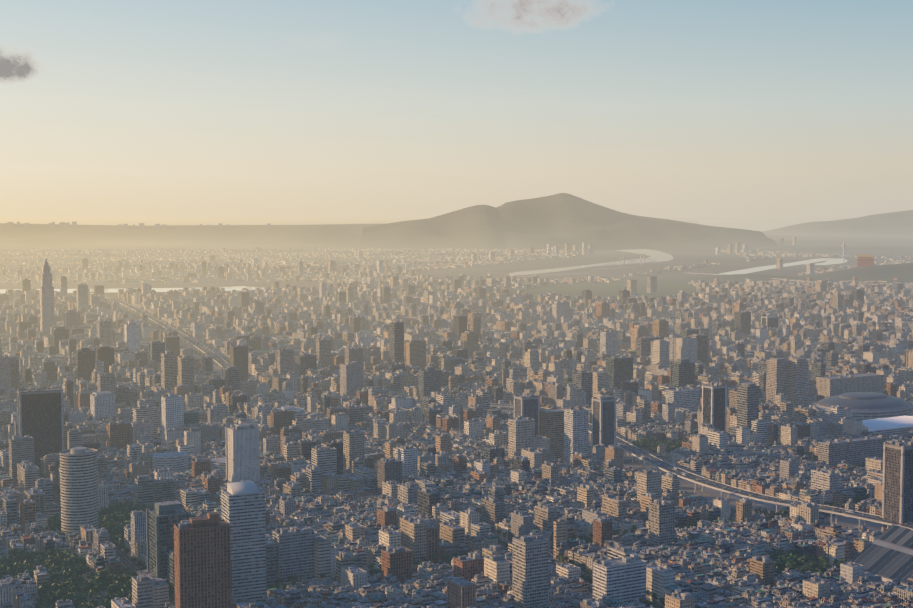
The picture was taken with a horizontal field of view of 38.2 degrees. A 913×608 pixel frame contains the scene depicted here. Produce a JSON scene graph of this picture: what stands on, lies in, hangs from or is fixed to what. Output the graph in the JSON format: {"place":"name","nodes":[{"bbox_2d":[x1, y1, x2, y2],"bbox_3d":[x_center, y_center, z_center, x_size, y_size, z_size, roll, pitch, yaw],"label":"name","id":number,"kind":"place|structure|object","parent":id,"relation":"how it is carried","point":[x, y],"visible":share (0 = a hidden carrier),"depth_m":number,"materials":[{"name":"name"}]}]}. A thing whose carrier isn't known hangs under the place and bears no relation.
{"place":"outdoors","nodes":[
{"label":"outdoors","id":0,"kind":"place"},
{"bbox_2d":[0,286,271,292],"bbox_3d":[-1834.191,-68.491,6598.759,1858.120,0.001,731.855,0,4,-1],"label":"river","id":1,"kind":"structure","parent":0,"point":[238,288],"depth_m":6667.70,"materials":[{"name":"white liquid"}]},
{"bbox_2d":[0,218,912,607],"bbox_3d":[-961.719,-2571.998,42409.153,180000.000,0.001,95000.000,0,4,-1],"label":"ground","id":2,"kind":"structure","parent":0,"point":[834,244],"depth_m":11871.43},
{"bbox_2d":[91,294,218,368],"bbox_3d":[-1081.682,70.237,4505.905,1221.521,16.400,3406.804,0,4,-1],"label":"viaduct piers","id":3,"kind":"structure","parent":2,"relation":"on","point":[183,339],"depth_m":3953.53,"materials":[{"name":"grey concrete"}]},
{"bbox_2d":[90,291,248,381],"bbox_3d":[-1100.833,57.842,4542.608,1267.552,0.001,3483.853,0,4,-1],"label":"viaduct road","id":4,"kind":"structure","parent":3,"relation":"on","point":[205,350],"depth_m":3938.91,"materials":[{"name":"concrete"}]},
{"bbox_2d":[153,451,187,472],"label":"building","id":5,"kind":"structure","parent":2,"relation":"on","point":[176,462],"depth_m":1927.12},
{"bbox_2d":[0,223,381,244],"bbox_3d":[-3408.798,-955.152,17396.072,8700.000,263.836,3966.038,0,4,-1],"label":"distant ridge","id":6,"kind":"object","parent":2,"relation":"on","point":[322,234],"visible":0.73,"depth_m":16758.95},
{"bbox_2d":[6,222,270,227],"bbox_3d":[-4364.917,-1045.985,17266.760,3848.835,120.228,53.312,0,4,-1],"label":"plateau towers","id":7,"kind":"structure","parent":6,"relation":"on","point":[64,224],"depth_m":17248.26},
{"bbox_2d":[211,457,225,478],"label":"building","id":8,"kind":"structure","parent":2,"relation":"on","point":[219,463],"depth_m":1870.98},
{"bbox_2d":[272,406,304,411],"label":"building","id":9,"kind":"structure","parent":2,"relation":"on","point":[294,408],"depth_m":2357.46,"materials":[{"name":"white metal"}]},
{"bbox_2d":[0,399,874,607],"bbox_3d":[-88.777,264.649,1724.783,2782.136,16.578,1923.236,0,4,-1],"label":"trees","id":10,"kind":"object","parent":2,"relation":"on","point":[73,568],"visible":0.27,"depth_m":1439.07,"materials":[{"name":"green plant"}]},
{"bbox_2d":[0,342,884,607],"bbox_3d":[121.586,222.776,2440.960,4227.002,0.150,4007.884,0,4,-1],"label":"pavements","id":11,"kind":"structure","parent":2,"relation":"on","point":[709,494],"depth_m":1796.89,"materials":[{"name":"grey concrete"}]},
{"bbox_2d":[0,237,912,607],"bbox_3d":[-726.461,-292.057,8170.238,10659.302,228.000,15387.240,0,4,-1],"label":"city buildings","id":12,"kind":"structure","parent":2,"relation":"on","point":[352,471],"depth_m":2182.36,"materials":[{"name":"grey concrete"}]},
{"bbox_2d":[227,481,258,494],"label":"domed roof","id":13,"kind":"structure","parent":12,"relation":"on","point":[242,487],"depth_m":1291.59,"materials":[{"name":"grey metal"}]},
{"bbox_2d":[55,295,907,592],"bbox_3d":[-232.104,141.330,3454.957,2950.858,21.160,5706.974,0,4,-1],"label":"vehicles","id":14,"kind":"object","parent":2,"relation":"on","point":[629,459],"visible":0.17,"depth_m":1743.64,"materials":[{"name":"paint"}]},
{"bbox_2d":[359,193,779,250],"bbox_3d":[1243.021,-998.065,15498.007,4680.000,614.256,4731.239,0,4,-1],"label":"mountain","id":15,"kind":"structure","parent":2,"relation":"on","point":[560,220],"depth_m":14857.53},
{"bbox_2d":[509,249,673,275],"bbox_3d":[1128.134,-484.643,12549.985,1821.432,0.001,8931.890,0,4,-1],"label":"river","id":16,"kind":"structure","parent":2,"relation":"on","point":[659,256],"depth_m":10422.81,"materials":[{"name":"white liquid"}]},
{"bbox_2d":[509,282,695,301],"bbox_3d":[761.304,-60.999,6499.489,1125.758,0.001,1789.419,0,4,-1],"label":"park band","id":17,"kind":"object","parent":2,"relation":"on","point":[604,290],"depth_m":6677.06,"materials":[{"name":"green plant"}]},
{"bbox_2d":[600,253,656,265],"bbox_3d":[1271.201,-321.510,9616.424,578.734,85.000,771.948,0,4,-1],"label":"cable stayed bridge","id":18,"kind":"structure","parent":2,"relation":"on","point":[640,256],"depth_m":9626.10,"materials":[{"name":"metal"}]},
{"bbox_2d":[389,399,888,528],"bbox_3d":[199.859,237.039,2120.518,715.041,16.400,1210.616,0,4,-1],"label":"viaduct piers","id":19,"kind":"structure","parent":2,"relation":"on","point":[728,493],"depth_m":1789.83,"materials":[{"name":"grey concrete"}]},
{"bbox_2d":[719,258,846,274],"bbox_3d":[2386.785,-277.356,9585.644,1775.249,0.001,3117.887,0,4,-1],"label":"river","id":20,"kind":"structure","parent":2,"relation":"on","point":[829,261],"depth_m":9829.68,"materials":[{"name":"white liquid"}]},
{"bbox_2d":[664,263,912,282],"bbox_3d":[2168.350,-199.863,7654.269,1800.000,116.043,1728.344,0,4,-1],"label":"wooded hill","id":21,"kind":"structure","parent":2,"relation":"on","point":[902,272],"depth_m":7537.63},
{"bbox_2d":[856,254,874,267],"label":"grand hotel","id":22,"kind":"structure","parent":21,"relation":"on","point":[864,260],"depth_m":8068.77,"materials":[{"name":"tile"}]},
{"bbox_2d":[693,273,912,287],"bbox_3d":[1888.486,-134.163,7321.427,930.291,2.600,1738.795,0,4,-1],"label":"viaduct","id":23,"kind":"object","parent":2,"relation":"on","point":[780,279],"visible":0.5,"depth_m":7367.71,"materials":[{"name":"concrete"}]},
{"bbox_2d":[762,210,912,234],"bbox_3d":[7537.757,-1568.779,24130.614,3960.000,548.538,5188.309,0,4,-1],"label":"datun hills","id":24,"kind":"structure","parent":2,"relation":"on","point":[896,223],"depth_m":23529.53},
{"bbox_2d":[842,242,845,260],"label":"tower","id":25,"kind":"structure","parent":2,"relation":"on","point":[843,245],"depth_m":10530.15,"materials":[{"name":"white concrete"}]},
{"bbox_2d":[813,392,912,419],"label":"stadium dome","id":26,"kind":"structure","parent":2,"relation":"on","point":[868,405],"depth_m":2474.75,"materials":[{"name":"metal"}]},
{"bbox_2d":[851,524,912,585],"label":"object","id":27,"kind":"object","parent":2,"relation":"on","point":[886,555],"visible":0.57,"depth_m":1436.16,"materials":[{"name":"grey metal"}]},
{"bbox_2d":[862,416,912,438],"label":"stadium roof","id":28,"kind":"structure","parent":2,"relation":"on","point":[896,426],"depth_m":2265.24,"materials":[{"name":"white metal"}]},
{"bbox_2d":[0,0,912,217],"label":"sky","id":29,"kind":"structure","parent":0,"point":[109,108],"materials":[{"name":"blue"}]},
{"bbox_2d":[387,395,912,529],"bbox_3d":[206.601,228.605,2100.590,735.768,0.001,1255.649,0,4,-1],"label":"elevated highway","id":30,"kind":"structure","parent":0,"point":[652,460],"depth_m":1822.44,"materials":[{"name":"concrete"}]},
{"bbox_2d":[495,404,910,525],"bbox_3d":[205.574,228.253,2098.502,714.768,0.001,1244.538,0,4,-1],"label":"viaduct median","id":31,"kind":"object","parent":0,"point":[735,490],"visible":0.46,"depth_m":1806.76,"materials":[{"name":"concrete"}]},
{"bbox_2d":[699,219,838,231],"bbox_3d":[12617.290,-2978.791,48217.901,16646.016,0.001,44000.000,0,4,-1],"label":"sea","id":32,"kind":"structure","parent":0,"point":[761,225],"depth_m":48349.55,"materials":[{"name":"white liquid"}]},
{"label":"park lawn","id":33,"kind":"structure","parent":0,"visible":0},
{"bbox_2d":[54,447,101,541],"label":"round tower","id":34,"kind":"structure","parent":33,"relation":"on","point":[78,486],"depth_m":1566.22,"materials":[{"name":"white concrete"}]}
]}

